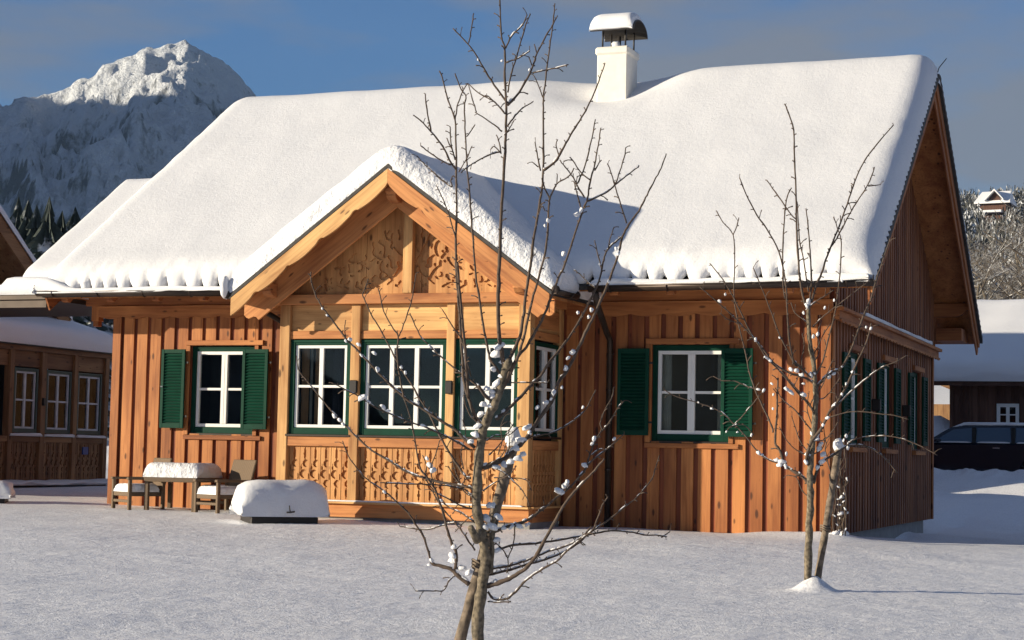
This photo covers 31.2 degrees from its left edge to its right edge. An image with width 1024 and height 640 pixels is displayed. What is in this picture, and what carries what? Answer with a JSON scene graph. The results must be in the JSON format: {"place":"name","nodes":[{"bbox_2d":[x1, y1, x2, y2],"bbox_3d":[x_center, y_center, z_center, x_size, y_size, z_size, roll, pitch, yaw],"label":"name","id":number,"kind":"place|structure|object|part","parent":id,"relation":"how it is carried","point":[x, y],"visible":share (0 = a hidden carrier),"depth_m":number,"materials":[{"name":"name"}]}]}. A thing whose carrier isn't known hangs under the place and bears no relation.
{"place":"outdoors","nodes":[
{"label":"outdoors","id":0,"kind":"place"},
{"bbox_2d":[0,40,255,223],"bbox_3d":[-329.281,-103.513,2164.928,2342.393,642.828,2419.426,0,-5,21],"label":"mountain","id":1,"kind":"structure","parent":0,"point":[84,146],"depth_m":2406.93,"materials":[{"name":"white snow"}]},
{"bbox_2d":[0,446,1023,639],"bbox_3d":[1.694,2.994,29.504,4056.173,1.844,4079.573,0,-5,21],"label":"snow ground","id":2,"kind":"structure","parent":0,"point":[82,562],"depth_m":15.88,"materials":[{"name":"white snow"}]},
{"bbox_2d":[0,480,15,503],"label":"covered planter","id":3,"kind":"object","parent":2,"relation":"on","point":[7,491],"visible":1,"depth_m":27.30,"materials":[{"name":"grey metal"}]},
{"bbox_2d":[18,199,32,241],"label":"spruce tree","id":4,"kind":"object","parent":2,"relation":"on","point":[27,214],"visible":0.09,"depth_m":129.86,"materials":[{"name":"green plant"}]},
{"bbox_2d":[25,205,41,254],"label":"spruce tree","id":5,"kind":"object","parent":2,"relation":"on","point":[33,224],"visible":0.11,"depth_m":127.77,"materials":[{"name":"green plant"}]},
{"bbox_2d":[0,205,112,486],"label":"neighbour house","id":6,"kind":"structure","parent":2,"relation":"on","point":[53,423],"depth_m":37.66,"materials":[{"name":"brown wood"}]},
{"bbox_2d":[12,367,38,432],"bbox_3d":[-9.755,1.625,36.740,0.140,1.324,0.860,0,-5,21],"label":"window","id":7,"kind":"structure","parent":6,"relation":"in","point":[25,398],"depth_m":36.77,"materials":[{"name":"white"}]},
{"bbox_2d":[45,370,71,433],"bbox_3d":[-9.355,1.710,37.783,0.140,1.324,0.940,0,-5,21],"label":"window","id":8,"kind":"structure","parent":6,"relation":"in","point":[59,383],"depth_m":37.82,"materials":[{"name":"white"}]},
{"bbox_2d":[76,373,102,435],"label":"window","id":9,"kind":"structure","parent":6,"relation":"in","point":[89,400],"depth_m":38.87,"materials":[{"name":"white"}]},
{"bbox_2d":[27,196,109,426],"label":"spruce tree","id":10,"kind":"object","parent":2,"relation":"on","point":[48,234],"visible":0.16,"depth_m":119.60,"materials":[{"name":"green plant"}]},
{"bbox_2d":[56,211,111,372],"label":"spruce tree","id":11,"kind":"object","parent":2,"relation":"on","point":[61,224],"visible":0.04,"depth_m":123.86,"materials":[{"name":"green plant"}]},
{"bbox_2d":[111,458,172,509],"bbox_3d":[-5.458,2.420,27.032,0.717,0.782,0.610,4,-5,-37],"label":"wicker chair","id":12,"kind":"object","parent":2,"relation":"on","point":[129,489],"visible":0.68,"depth_m":26.88,"materials":[{"name":"brown wicker"}]},
{"bbox_2d":[143,462,222,511],"bbox_3d":[-4.835,2.449,26.901,0.918,0.714,0.803,0,-4,17],"label":"garden table","id":13,"kind":"object","parent":2,"relation":"on","point":[170,473],"visible":0.94,"depth_m":26.61,"materials":[{"name":"brown wood"}]},
{"bbox_2d":[198,478,228,509],"bbox_3d":[-4.243,2.465,27.269,0.610,0.788,0.717,-1,-5,31],"label":"wicker chair","id":14,"kind":"object","parent":2,"relation":"on","point":[221,502],"visible":0.14,"depth_m":27.06,"materials":[{"name":"brown wicker"}]},
{"bbox_2d":[193,459,257,513],"bbox_3d":[-4.126,2.405,26.418,0.717,0.790,0.610,5,-6,-44],"label":"wicker chair","id":15,"kind":"object","parent":2,"relation":"on","point":[242,471],"visible":0.77,"depth_m":26.36,"materials":[{"name":"beige wicker"}]},
{"bbox_2d":[229,479,329,523],"bbox_3d":[-3.118,2.443,24.602,1.215,0.621,0.916,3,-4,-18],"label":"planter box","id":16,"kind":"object","parent":2,"relation":"on","point":[301,501],"visible":0.98,"depth_m":24.29,"materials":[{"name":"grey metal"}]},
{"bbox_2d":[296,0,671,639],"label":"fruit tree","id":17,"kind":"object","parent":2,"relation":"on","point":[479,536],"visible":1,"depth_m":9.99,"materials":[{"name":"brown plant"}]},
{"bbox_2d":[454,427,520,639],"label":"tree stake","id":18,"kind":"object","parent":2,"relation":"on","point":[467,611],"visible":0.66,"depth_m":10.10,"materials":[{"name":"brown wood"}]},
{"bbox_2d":[0,12,982,538],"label":"chalet","id":19,"kind":"object","parent":2,"relation":"on","point":[206,252],"visible":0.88,"depth_m":25.86,"materials":[{"name":"wood"}]},
{"bbox_2d":[188,346,254,435],"bbox_3d":[-4.276,1.084,27.940,1.160,1.358,0.590,0,-5,21],"label":"window","id":20,"kind":"structure","parent":19,"relation":"in","point":[216,370],"depth_m":27.93,"materials":[{"name":"green paint"}]},
{"bbox_2d":[285,340,350,436],"bbox_3d":[-2.667,0.957,25.726,1.006,1.353,0.220,0,-5,21],"label":"bay window","id":21,"kind":"structure","parent":19,"relation":"in","point":[318,429],"depth_m":25.76,"materials":[{"name":"green paint"}]},
{"bbox_2d":[358,339,446,438],"bbox_3d":[-1.493,0.945,25.234,1.361,1.353,0.140,0,-5,21],"label":"bay window","id":22,"kind":"structure","parent":19,"relation":"in","point":[377,431],"depth_m":25.25,"materials":[{"name":"green paint"}]},
{"bbox_2d":[451,339,517,439],"bbox_3d":[-0.338,0.936,24.791,0.986,1.353,0.140,0,-5,21],"label":"bay window","id":23,"kind":"structure","parent":19,"relation":"in","point":[473,343],"depth_m":24.83,"materials":[{"name":"green paint"}]},
{"bbox_2d":[533,341,560,439],"bbox_3d":[0.456,0.977,25.170,0.140,1.310,1.020,0,-5,21],"label":"bay window","id":24,"kind":"structure","parent":19,"relation":"in","point":[543,352],"depth_m":25.17,"materials":[{"name":"green paint"}]},
{"bbox_2d":[649,345,728,443],"bbox_3d":[2.533,1.029,25.330,1.155,1.358,0.590,0,-5,21],"label":"window","id":25,"kind":"structure","parent":19,"relation":"in","point":[684,370],"depth_m":25.34,"materials":[{"name":"green paint"}]},
{"bbox_2d":[848,351,859,447],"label":"window","id":26,"kind":"structure","parent":19,"relation":"in","point":[854,357],"depth_m":26.39,"materials":[{"name":"green paint"}]},
{"bbox_2d":[882,363,888,448],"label":"window","id":27,"kind":"structure","parent":19,"relation":"in","point":[885,445],"depth_m":28.96,"materials":[{"name":"green paint"}]},
{"bbox_2d":[912,372,916,449],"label":"window","id":28,"kind":"structure","parent":19,"relation":"in","point":[915,427],"depth_m":31.71,"materials":[{"name":"green paint"}]},
{"bbox_2d":[664,103,941,579],"bbox_3d":[2.375,0.242,14.959,2.064,4.054,1.100,2,-4,-11],"label":"fruit tree","id":29,"kind":"object","parent":2,"relation":"on","point":[810,479],"visible":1,"depth_m":14.94,"materials":[{"name":"brown plant"}]},
{"bbox_2d":[814,438,843,578],"bbox_3d":[2.598,1.593,15.067,0.269,1.256,0.090,2,-4,-14],"label":"tree stake","id":30,"kind":"object","parent":2,"relation":"on","point":[825,529],"visible":0.98,"depth_m":15.04,"materials":[{"name":"brown wood"}]},
{"bbox_2d":[825,429,852,535],"bbox_3d":[4.198,2.098,23.523,0.355,1.429,0.398,0,-5,21],"label":"climbing shrub","id":31,"kind":"object","parent":2,"relation":"on","point":[842,513],"visible":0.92,"depth_m":23.47,"materials":[{"name":"brown plant"}]},
{"bbox_2d":[934,416,949,436],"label":"snow heap","id":32,"kind":"object","parent":2,"relation":"on","point":[941,423],"visible":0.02,"depth_m":55.44,"materials":[{"name":"white snow"}]},
{"bbox_2d":[934,385,949,419],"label":"wood shed","id":33,"kind":"structure","parent":2,"relation":"on","point":[942,410],"depth_m":68.03,"materials":[{"name":"orange wood"}]},
{"bbox_2d":[934,299,1023,426],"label":"barn","id":34,"kind":"structure","parent":2,"relation":"on","point":[986,384],"depth_m":54.34,"materials":[{"name":"brown wood"}]},
{"bbox_2d":[996,403,1019,422],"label":"window","id":35,"kind":"structure","parent":34,"relation":"in","point":[1005,412],"depth_m":54.21,"materials":[{"name":"white paint"}]},
{"bbox_2d":[934,422,1023,471],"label":"parked car","id":36,"kind":"object","parent":2,"relation":"on","point":[980,446],"visible":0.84,"depth_m":48.06,"materials":[{"name":"black paint"}]},
{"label":"side window","id":37,"kind":"part","parent":36,"relation":"part of","materials":[{"name":"blue glass"}]},
{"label":"side window","id":38,"kind":"part","parent":36,"relation":"part of","materials":[{"name":"blue glass"}]},
{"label":"side window","id":39,"kind":"part","parent":36,"relation":"part of","materials":[{"name":"blue glass"}]},
{"bbox_2d":[0,0,1023,195],"label":"sky","id":40,"kind":"structure","parent":0,"point":[277,47],"materials":[{"name":"blue"}]},
{"bbox_2d":[107,385,949,445],"bbox_3d":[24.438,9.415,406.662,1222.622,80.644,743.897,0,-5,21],"label":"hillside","id":41,"kind":"structure","parent":0,"point":[941,394],"depth_m":153.07,"materials":[{"name":"white snow"}]},
{"bbox_2d":[9,197,22,230],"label":"spruce tree","id":42,"kind":"object","parent":41,"relation":"on","point":[16,219],"visible":0.1,"depth_m":134.88,"materials":[{"name":"green plant"}]},
{"bbox_2d":[66,207,112,430],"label":"spruce tree","id":43,"kind":"object","parent":41,"relation":"on","point":[74,220],"visible":0.03,"depth_m":139.11,"materials":[{"name":"green plant"}]},
{"bbox_2d":[103,185,1023,433],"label":"woods","id":44,"kind":"object","parent":41,"relation":"on","point":[972,221],"visible":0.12,"depth_m":339.98,"materials":[{"name":"plant"}]},
{"bbox_2d":[974,189,1016,225],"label":"hill farmhouse","id":45,"kind":"object","parent":41,"relation":"on","point":[990,202],"visible":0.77,"depth_m":412.26,"materials":[{"name":"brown wood"}]},
{"bbox_2d":[967,227,1023,299],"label":"frosty tree","id":46,"kind":"object","parent":41,"relation":"on","point":[978,294],"visible":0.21,"depth_m":125.64,"materials":[{"name":"grey plant"}]},
{"bbox_2d":[968,198,1023,299],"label":"frosty tree","id":47,"kind":"object","parent":41,"relation":"on","point":[1019,242],"visible":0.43,"depth_m":148.79,"materials":[{"name":"grey plant"}]},
{"bbox_2d":[968,238,1023,299],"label":"frosty tree","id":48,"kind":"object","parent":41,"relation":"on","point":[1006,297],"visible":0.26,"depth_m":131.55,"materials":[{"name":"grey plant"}]},
{"bbox_2d":[969,244,1023,298],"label":"frosty tree","id":49,"kind":"object","parent":41,"relation":"on","point":[1013,289],"visible":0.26,"depth_m":129.70,"materials":[{"name":"grey plant"}]},
{"bbox_2d":[970,214,1023,299],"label":"frosty tree","id":50,"kind":"object","parent":41,"relation":"on","point":[1016,252],"visible":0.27,"depth_m":144.16,"materials":[{"name":"grey plant"}]},
{"bbox_2d":[972,247,1023,299],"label":"frosty tree","id":51,"kind":"object","parent":41,"relation":"on","point":[1004,279],"visible":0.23,"depth_m":149.37,"materials":[{"name":"grey plant"}]}
]}

